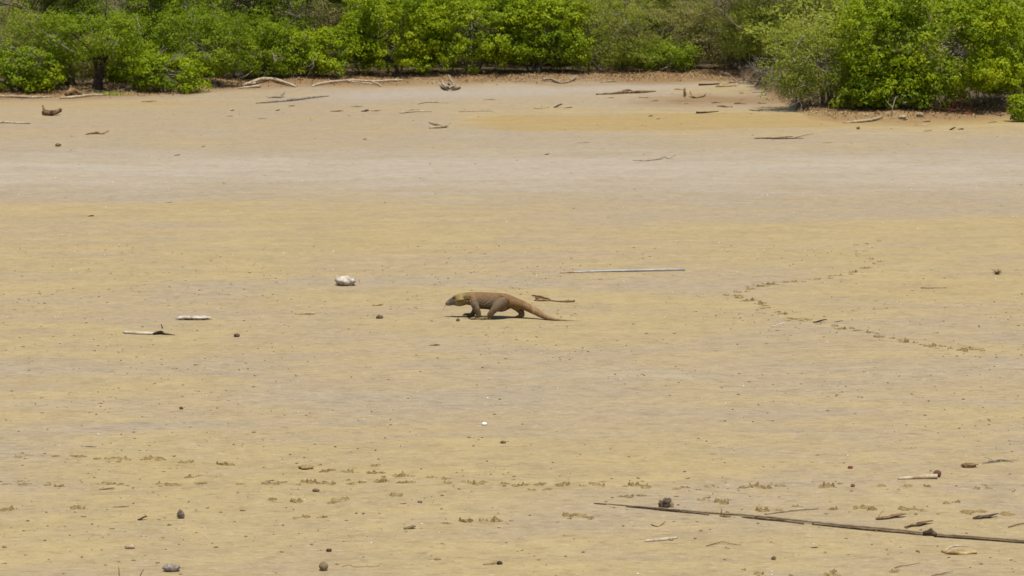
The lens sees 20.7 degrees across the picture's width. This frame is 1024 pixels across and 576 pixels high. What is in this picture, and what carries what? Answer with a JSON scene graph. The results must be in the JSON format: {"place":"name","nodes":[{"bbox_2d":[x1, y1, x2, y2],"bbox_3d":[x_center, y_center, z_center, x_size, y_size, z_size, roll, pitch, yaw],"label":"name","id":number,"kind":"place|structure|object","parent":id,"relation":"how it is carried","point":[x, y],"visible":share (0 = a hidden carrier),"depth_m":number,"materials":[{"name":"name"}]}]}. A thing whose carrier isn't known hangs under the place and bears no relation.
{"place":"outdoors","nodes":[
{"label":"outdoors","id":0,"kind":"place"},
{"bbox_2d":[0,0,1023,575],"bbox_3d":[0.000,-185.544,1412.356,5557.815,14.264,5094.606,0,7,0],"label":"mudflat","id":1,"kind":"structure","parent":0,"point":[938,206],"depth_m":49.53,"materials":[{"name":"beige sand"}]},
{"bbox_2d":[0,121,30,123],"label":"driftwood log","id":2,"kind":"object","parent":1,"relation":"on","point":[15,122],"visible":1,"depth_m":99.82,"materials":[{"name":"beige wood"}]},
{"bbox_2d":[0,95,50,97],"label":"driftwood log","id":3,"kind":"object","parent":1,"relation":"on","point":[15,96],"visible":1,"depth_m":114.16,"materials":[{"name":"beige wood"}]},
{"bbox_2d":[0,38,69,92],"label":"mangrove bush","id":4,"kind":"object","parent":1,"relation":"on","point":[12,78],"visible":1,"depth_m":115.78,"materials":[{"name":"green plant"}]},
{"bbox_2d":[0,0,82,76],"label":"feathery tree","id":5,"kind":"object","parent":1,"relation":"on","point":[44,5],"visible":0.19,"depth_m":124.03,"materials":[{"name":"green plant"}]},
{"bbox_2d":[0,0,86,83],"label":"olive shrub","id":6,"kind":"object","parent":1,"relation":"on","point":[15,29],"visible":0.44,"depth_m":118.36,"materials":[{"name":"green plant"}]},
{"bbox_2d":[42,105,61,115],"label":"driftwood stump","id":7,"kind":"object","parent":1,"relation":"on","point":[45,112],"visible":1,"depth_m":103.93,"materials":[{"name":"brown wood"}]},
{"bbox_2d":[64,87,82,95],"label":"stump","id":8,"kind":"object","parent":1,"relation":"on","point":[71,91],"visible":0.96,"depth_m":115.75,"materials":[{"name":"brown wood"}]},
{"bbox_2d":[28,8,127,85],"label":"olive shrub","id":9,"kind":"object","parent":1,"relation":"on","point":[86,70],"visible":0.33,"depth_m":119.01,"materials":[{"name":"green plant"}]},
{"bbox_2d":[60,94,104,98],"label":"driftwood log","id":10,"kind":"object","parent":1,"relation":"on","point":[76,96],"visible":1,"depth_m":114.18,"materials":[{"name":"beige wood"}]},
{"bbox_2d":[12,0,153,89],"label":"umbrella tree","id":11,"kind":"object","parent":1,"relation":"on","point":[100,55],"visible":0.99,"depth_m":116.78,"materials":[{"name":"green plant"}]},
{"bbox_2d":[85,130,108,134],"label":"twig","id":12,"kind":"object","parent":1,"relation":"on","point":[96,132],"visible":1,"depth_m":94.89,"materials":[{"name":"brown wood"}]},
{"bbox_2d":[92,90,132,95],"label":"creeping weed","id":13,"kind":"object","parent":1,"relation":"on","point":[113,93],"visible":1,"depth_m":115.90,"materials":[{"name":"green plant"}]},
{"bbox_2d":[19,0,207,72],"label":"leafy tree","id":14,"kind":"object","parent":1,"relation":"on","point":[146,9],"visible":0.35,"depth_m":123.87,"materials":[{"name":"green plant"}]},
{"bbox_2d":[91,42,166,83],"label":"mangrove bush","id":15,"kind":"object","parent":1,"relation":"on","point":[115,74],"visible":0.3,"depth_m":120.01,"materials":[{"name":"green plant"}]},
{"bbox_2d":[125,544,134,548],"bbox_3d":[-4.413,2.984,32.341,0.122,0.058,0.082,0,7,0],"label":"shell","id":16,"kind":"object","parent":1,"relation":"on","point":[129,546],"visible":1,"depth_m":32.31},
{"bbox_2d":[123,331,173,334],"bbox_3d":[-6.367,0.785,49.076,0.956,0.075,0.139,1,8,7],"label":"bleached stick","id":17,"kind":"object","parent":1,"relation":"on","point":[144,333],"visible":1,"depth_m":49.05,"materials":[{"name":"brown wood"}]},
{"bbox_2d":[105,46,213,93],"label":"mangrove bush","id":18,"kind":"object","parent":1,"relation":"on","point":[153,73],"visible":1,"depth_m":117.03,"materials":[{"name":"green plant"}]},
{"bbox_2d":[162,564,180,571],"bbox_3d":[-3.799,3.120,31.206,0.208,0.093,0.120,0,7,0],"label":"clam shell","id":19,"kind":"object","parent":1,"relation":"on","point":[170,568],"visible":1,"depth_m":31.17},
{"bbox_2d":[177,509,184,518],"bbox_3d":[-4.022,2.744,33.974,0.099,0.126,0.086,0,7,0],"label":"stone","id":20,"kind":"object","parent":1,"relation":"on","point":[180,514],"visible":1,"depth_m":33.95,"materials":[{"name":"grey stone"}]},
{"bbox_2d":[107,0,261,79],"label":"mangrove bush","id":21,"kind":"object","parent":1,"relation":"on","point":[206,59],"visible":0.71,"depth_m":120.80,"materials":[{"name":"green plant"}]},
{"bbox_2d":[175,315,211,319],"bbox_3d":[-5.784,0.539,50.882,0.676,0.080,0.218,0,7,0],"label":"coral slab","id":22,"kind":"object","parent":1,"relation":"on","point":[196,317],"depth_m":50.82,"materials":[{"name":"white stone"}]},
{"bbox_2d":[109,0,315,55],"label":"leafy tree","id":23,"kind":"object","parent":1,"relation":"on","point":[232,10],"visible":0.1,"depth_m":129.86,"materials":[{"name":"green plant"}]},
{"bbox_2d":[176,3,309,78],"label":"mangrove bush","id":24,"kind":"object","parent":1,"relation":"on","point":[248,54],"visible":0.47,"depth_m":124.41,"materials":[{"name":"green plant"}]},
{"bbox_2d":[238,77,296,88],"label":"arched log","id":25,"kind":"object","parent":1,"relation":"on","point":[253,83],"visible":1,"depth_m":122.60,"materials":[{"name":"beige wood"}]},
{"bbox_2d":[0,0,544,62],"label":"thicket","id":26,"kind":"object","parent":1,"relation":"on","point":[129,5],"visible":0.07,"depth_m":133.05,"materials":[{"name":"green plant"}]},
{"bbox_2d":[267,91,284,97],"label":"forked driftwood","id":27,"kind":"object","parent":1,"relation":"on","point":[282,94],"visible":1,"depth_m":114.20,"materials":[{"name":"grey wood"}]},
{"bbox_2d":[258,95,327,102],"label":"driftwood log","id":28,"kind":"object","parent":1,"relation":"on","point":[295,99],"visible":1,"depth_m":112.36,"materials":[{"name":"beige wood"}]},
{"bbox_2d":[233,22,368,77],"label":"mangrove bush","id":29,"kind":"object","parent":1,"relation":"on","point":[314,55],"visible":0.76,"depth_m":125.42,"materials":[{"name":"green plant"}]},
{"bbox_2d":[218,0,386,65],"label":"dry tree","id":30,"kind":"object","parent":1,"relation":"on","point":[329,20],"visible":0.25,"depth_m":130.80,"materials":[{"name":"green plant"}]},
{"bbox_2d":[294,312,314,314],"bbox_3d":[-3.816,0.470,51.572,0.384,0.055,0.056,0,8,4],"label":"bark piece","id":31,"kind":"object","parent":1,"relation":"on","point":[305,313],"visible":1,"depth_m":51.55,"materials":[{"name":"brown wood"}]},
{"bbox_2d":[298,465,313,468],"bbox_3d":[-2.729,2.372,37.065,0.211,0.062,0.164,0,7,0],"label":"mud clod","id":32,"kind":"object","parent":1,"relation":"on","point":[306,466],"visible":1,"depth_m":37.03,"materials":[{"name":"beige soil"}]},
{"bbox_2d":[319,562,327,570],"bbox_3d":[-2.103,3.105,31.256,0.104,0.103,0.102,0,7,0],"label":"round husk","id":33,"kind":"object","parent":1,"relation":"on","point":[323,566],"visible":1,"depth_m":31.22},
{"bbox_2d":[334,276,355,285],"bbox_3d":[-3.316,-0.136,55.691,0.422,0.229,0.357,-2,8,-11],"label":"coral rock","id":34,"kind":"object","parent":1,"relation":"on","point":[344,281],"visible":1,"depth_m":55.57,"materials":[{"name":"white stone"}]},
{"bbox_2d":[301,0,408,59],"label":"leafy tree","id":35,"kind":"object","parent":1,"relation":"on","point":[339,2],"visible":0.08,"depth_m":135.95,"materials":[{"name":"green plant"}]},
{"bbox_2d":[311,74,404,86],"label":"root log","id":36,"kind":"object","parent":1,"relation":"on","point":[356,80],"visible":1,"depth_m":124.19,"materials":[{"name":"beige wood"}]},
{"bbox_2d":[339,0,448,74],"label":"mangrove bush","id":37,"kind":"object","parent":1,"relation":"on","point":[372,49],"visible":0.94,"depth_m":126.52,"materials":[{"name":"green plant"}]},
{"bbox_2d":[403,525,415,528],"bbox_3d":[-1.222,2.854,33.397,0.146,0.056,0.065,-2,8,-12],"label":"bark piece","id":38,"kind":"object","parent":1,"relation":"on","point":[411,526],"visible":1,"depth_m":33.38,"materials":[{"name":"brown wood"}]},
{"bbox_2d":[399,109,431,113],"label":"forked driftwood","id":39,"kind":"object","parent":1,"relation":"on","point":[410,111],"visible":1,"depth_m":105.82,"materials":[{"name":"beige wood"}]},
{"bbox_2d":[418,101,446,103],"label":"bent stick","id":40,"kind":"object","parent":1,"relation":"on","point":[431,102],"visible":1,"depth_m":111.22,"materials":[{"name":"brown wood"}]},
{"bbox_2d":[429,122,449,127],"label":"forked driftwood","id":41,"kind":"object","parent":1,"relation":"on","point":[438,125],"visible":1,"depth_m":97.86,"materials":[{"name":"beige wood"}]},
{"bbox_2d":[439,75,460,89],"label":"forked driftwood","id":42,"kind":"object","parent":1,"relation":"on","point":[453,86],"visible":1,"depth_m":119.67,"materials":[{"name":"beige wood"}]},
{"bbox_2d":[384,0,542,74],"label":"mangrove bush","id":43,"kind":"object","parent":1,"relation":"on","point":[486,49],"visible":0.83,"depth_m":127.85,"materials":[{"name":"green plant"}]},
{"bbox_2d":[366,0,620,65],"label":"leafy tree","id":44,"kind":"object","parent":1,"relation":"on","point":[469,32],"visible":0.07,"depth_m":133.34,"materials":[{"name":"green plant"}]},
{"bbox_2d":[0,64,1012,123],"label":"leaf litter","id":45,"kind":"object","parent":1,"relation":"on","point":[710,71],"visible":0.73,"depth_m":125.47,"materials":[{"name":"brown plant"}]},
{"bbox_2d":[441,292,576,320],"bbox_3d":[-0.016,0.325,50.967,2.612,0.466,0.540,1,8,8],"label":"monitor lizard","id":46,"kind":"object","parent":1,"relation":"on","point":[493,303],"visible":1,"depth_m":50.91,"materials":[{"name":"brown"}]},
{"bbox_2d":[21,87,997,205],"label":"twig crumbs","id":47,"kind":"object","parent":1,"relation":"on","point":[412,120],"visible":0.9,"depth_m":94.52,"materials":[{"name":"brown wood"}]},
{"bbox_2d":[2,268,1017,567],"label":"mud crumbs","id":48,"kind":"object","parent":1,"relation":"on","point":[408,398],"visible":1,"depth_m":41.90,"materials":[{"name":"brown soil"}]},
{"bbox_2d":[0,245,1023,575],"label":"sand pellets","id":49,"kind":"object","parent":1,"relation":"on","point":[494,413],"visible":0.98,"depth_m":43.06},
{"bbox_2d":[13,180,1020,574],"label":"shell fragments","id":50,"kind":"object","parent":1,"relation":"on","point":[611,318],"visible":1,"depth_m":54.40,"materials":[{"name":"white"}]},
{"bbox_2d":[483,0,595,71],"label":"mangrove bush","id":51,"kind":"object","parent":1,"relation":"on","point":[555,13],"visible":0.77,"depth_m":128.46,"materials":[{"name":"green plant"}]},
{"bbox_2d":[532,295,574,301],"bbox_3d":[0.660,0.214,53.416,1.118,0.064,0.417,7,10,42],"label":"split branch","id":52,"kind":"object","parent":1,"relation":"on","point":[539,298],"visible":1,"depth_m":53.30,"materials":[{"name":"brown wood"}]},
{"bbox_2d":[542,75,576,83],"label":"curved branch","id":53,"kind":"object","parent":1,"relation":"on","point":[556,81],"visible":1,"depth_m":125.39,"materials":[{"name":"beige wood"}]},
{"bbox_2d":[525,0,677,71],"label":"feathery shrub","id":54,"kind":"object","parent":1,"relation":"on","point":[614,53],"visible":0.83,"depth_m":129.29,"materials":[{"name":"green plant"}]},
{"bbox_2d":[528,0,707,63],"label":"feathery tree","id":55,"kind":"object","parent":1,"relation":"on","point":[652,29],"visible":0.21,"depth_m":134.00,"materials":[{"name":"green plant"}]},
{"bbox_2d":[559,268,684,273],"bbox_3d":[2.268,-0.357,57.748,2.662,0.056,0.124,-1,8,-10],"label":"pole","id":56,"kind":"object","parent":1,"relation":"on","point":[634,270],"visible":1,"depth_m":57.75,"materials":[{"name":"grey wood"}]},
{"bbox_2d":[596,89,655,94],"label":"rotten log","id":57,"kind":"object","parent":1,"relation":"on","point":[626,91],"visible":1,"depth_m":117.09,"materials":[{"name":"brown wood"}]},
{"bbox_2d":[634,155,674,160],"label":"branching stick","id":58,"kind":"object","parent":1,"relation":"on","point":[653,159],"visible":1,"depth_m":84.57,"materials":[{"name":"grey wood"}]},
{"bbox_2d":[612,25,703,72],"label":"mangrove bush","id":59,"kind":"object","parent":1,"relation":"on","point":[680,62],"visible":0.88,"depth_m":130.06,"materials":[{"name":"green plant"}]},
{"bbox_2d":[644,537,676,541],"bbox_3d":[1.755,2.943,32.769,0.433,0.051,0.073,-4,8,-26],"label":"bleached stick","id":60,"kind":"object","parent":1,"relation":"on","point":[659,539],"visible":1,"depth_m":32.74,"materials":[{"name":"white wood"}]},
{"bbox_2d":[591,0,730,67],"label":"dry shrub","id":61,"kind":"object","parent":1,"relation":"on","point":[656,12],"visible":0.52,"depth_m":131.99,"materials":[{"name":"green plant"}]},
{"bbox_2d":[658,497,673,507],"bbox_3d":[1.908,2.653,34.610,0.203,0.140,0.123,0,7,0],"label":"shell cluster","id":62,"kind":"object","parent":1,"relation":"on","point":[665,502],"visible":1,"depth_m":34.59,"materials":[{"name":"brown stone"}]},
{"bbox_2d":[689,91,705,97],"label":"forked driftwood","id":63,"kind":"object","parent":1,"relation":"on","point":[693,96],"visible":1,"depth_m":114.43,"materials":[{"name":"brown wood"}]},
{"bbox_2d":[611,0,785,61],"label":"dry tree","id":64,"kind":"object","parent":1,"relation":"on","point":[724,5],"visible":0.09,"depth_m":135.50,"materials":[{"name":"green plant"}]},
{"bbox_2d":[696,111,718,113],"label":"driftwood log","id":65,"kind":"object","parent":1,"relation":"on","point":[697,112],"visible":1,"depth_m":105.23,"materials":[{"name":"brown wood"}]},
{"bbox_2d":[698,83,719,85],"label":"driftwood log","id":66,"kind":"object","parent":1,"relation":"on","point":[709,84],"visible":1,"depth_m":123.17,"materials":[{"name":"brown wood"}]},
{"bbox_2d":[715,85,736,86],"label":"driftwood log","id":67,"kind":"object","parent":1,"relation":"on","point":[724,85],"visible":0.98,"depth_m":121.76,"materials":[{"name":"beige wood"}]},
{"bbox_2d":[659,0,807,68],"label":"dry shrub","id":68,"kind":"object","parent":1,"relation":"on","point":[709,43],"visible":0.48,"depth_m":131.48,"materials":[{"name":"green plant"}]},
{"bbox_2d":[721,58,781,83],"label":"dead branch tangle","id":69,"kind":"object","parent":1,"relation":"on","point":[742,75],"visible":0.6,"depth_m":124.52,"materials":[{"name":"wood"}]},
{"bbox_2d":[720,51,810,86],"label":"dead branch tangle","id":70,"kind":"object","parent":1,"relation":"on","point":[758,71],"visible":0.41,"depth_m":119.00,"materials":[{"name":"grey plant"}]},
{"bbox_2d":[754,133,813,138],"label":"branching stick","id":71,"kind":"object","parent":1,"relation":"on","point":[780,137],"visible":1,"depth_m":92.90,"materials":[{"name":"wood"}]},
{"bbox_2d":[765,508,818,514],"bbox_3d":[3.428,2.737,34.363,0.760,0.024,0.036,-3,8,-25],"label":"thin stick","id":72,"kind":"object","parent":1,"relation":"on","point":[789,510],"visible":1,"depth_m":34.35,"materials":[{"name":"brown wood"}]},
{"bbox_2d":[696,0,897,62],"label":"feathery tree","id":73,"kind":"object","parent":1,"relation":"on","point":[744,25],"visible":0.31,"depth_m":128.57,"materials":[{"name":"green plant"}]},
{"bbox_2d":[583,0,1022,74],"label":"thicket","id":74,"kind":"object","parent":1,"relation":"on","point":[795,6],"visible":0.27,"depth_m":122.28,"materials":[{"name":"green plant"}]},
{"bbox_2d":[594,503,1023,543],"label":"palm rib","id":75,"kind":"object","parent":1,"relation":"on","point":[930,531],"visible":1,"depth_m":33.49,"materials":[{"name":"brown wood"}]},
{"bbox_2d":[752,1,905,111],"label":"feathery shrub","id":76,"kind":"object","parent":1,"relation":"on","point":[798,85],"visible":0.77,"depth_m":105.91,"materials":[{"name":"green plant"}]},
{"bbox_2d":[842,116,883,122],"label":"driftwood log","id":77,"kind":"object","parent":1,"relation":"on","point":[866,120],"visible":1,"depth_m":100.54,"materials":[{"name":"beige wood"}]},
{"bbox_2d":[820,65,949,107],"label":"mangrove bush","id":78,"kind":"object","parent":1,"relation":"on","point":[877,98],"visible":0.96,"depth_m":104.71,"materials":[{"name":"green plant"}]},
{"bbox_2d":[875,509,904,519],"bbox_3d":[4.588,2.743,34.011,0.442,0.109,0.144,-4,9,-28],"label":"dead leaf","id":79,"kind":"object","parent":1,"relation":"on","point":[891,515],"visible":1,"depth_m":33.97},
{"bbox_2d":[810,0,1023,108],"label":"mangrove bush","id":80,"kind":"object","parent":1,"relation":"on","point":[889,15],"visible":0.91,"depth_m":104.69,"materials":[{"name":"green plant"}]},
{"bbox_2d":[898,474,937,479],"bbox_3d":[5.271,2.451,36.371,0.529,0.072,0.080,0,7,-3],"label":"cut branch","id":81,"kind":"object","parent":1,"relation":"on","point":[930,476],"visible":1,"depth_m":36.35,"materials":[{"name":"beige wood"}]},
{"bbox_2d":[904,520,932,527],"bbox_3d":[4.873,2.825,33.573,0.455,0.035,0.102,-6,10,-41],"label":"dead leaf","id":82,"kind":"object","parent":1,"relation":"on","point":[918,523],"visible":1,"depth_m":33.55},
{"bbox_2d":[916,112,923,116],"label":"coral rock","id":83,"kind":"object","parent":1,"relation":"on","point":[919,114],"visible":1,"depth_m":102.80,"materials":[{"name":"beige stone"}]},
{"bbox_2d":[839,0,1016,57],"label":"feathery tree","id":84,"kind":"object","parent":1,"relation":"on","point":[949,40],"visible":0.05,"depth_m":132.54,"materials":[{"name":"green plant"}]},
{"bbox_2d":[933,470,940,476],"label":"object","id":85,"kind":"object","parent":1,"relation":"on","point":[938,472],"visible":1,"depth_m":36.47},
{"bbox_2d":[932,571,952,575],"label":"thin stick","id":86,"kind":"object","parent":1,"relation":"on","point":[941,573],"visible":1,"depth_m":31.05,"materials":[{"name":"brown wood"}]},
{"bbox_2d":[933,88,977,114],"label":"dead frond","id":87,"kind":"object","parent":1,"relation":"on","point":[946,109],"visible":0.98,"depth_m":104.73,"materials":[{"name":"brown plant"}]},
{"bbox_2d":[941,545,976,554],"bbox_3d":[5.133,3.015,32.132,0.376,0.085,0.258,-2,8,-16],"label":"bark slab","id":88,"kind":"object","parent":1,"relation":"on","point":[947,551],"depth_m":32.05,"materials":[{"name":"beige wood"}]},
{"bbox_2d":[918,84,1020,106],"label":"dead branch tangle","id":89,"kind":"object","parent":1,"relation":"on","point":[985,103],"visible":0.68,"depth_m":107.02,"materials":[{"name":"brown wood"}]},
{"bbox_2d":[973,513,998,518],"bbox_3d":[5.753,2.770,33.997,0.363,0.041,0.102,-3,8,-19],"label":"dead leaf","id":90,"kind":"object","parent":1,"relation":"on","point":[981,516],"visible":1,"depth_m":33.97,"materials":[{"name":"brown plant"}]},
{"bbox_2d":[963,0,1023,62],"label":"leafy tree","id":91,"kind":"object","parent":1,"relation":"on","point":[1010,32],"visible":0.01,"depth_m":129.98,"materials":[{"name":"green plant"}]},
{"bbox_2d":[969,0,1023,103],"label":"mangrove bush","id":92,"kind":"object","parent":1,"relation":"on","point":[1006,91],"visible":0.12,"depth_m":108.46,"materials":[{"name":"green plant"}]},
{"bbox_2d":[974,92,1018,103],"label":"dead branch tangle","id":93,"kind":"object","parent":1,"relation":"on","point":[994,97],"visible":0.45,"depth_m":108.06,"materials":[{"name":"brown wood"}]},
{"bbox_2d":[983,458,1019,463],"bbox_3d":[6.504,2.305,37.572,0.593,0.043,0.264,-3,8,-20],"label":"twig bundle","id":94,"kind":"object","parent":1,"relation":"on","point":[996,460],"visible":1,"depth_m":37.51,"materials":[{"name":"grey wood"}]},
{"bbox_2d":[1006,93,1023,121],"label":"bush","id":95,"kind":"object","parent":1,"relation":"on","point":[1016,112],"visible":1,"depth_m":100.56,"materials":[{"name":"green plant"}]},
{"bbox_2d":[961,462,978,467],"bbox_3d":[6.067,2.352,37.150,0.251,0.072,0.127,0,7,0],"label":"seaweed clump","id":96,"kind":"object","parent":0,"point":[966,465],"visible":1,"depth_m":37.11,"materials":[{"name":"brown plant"}]}
]}

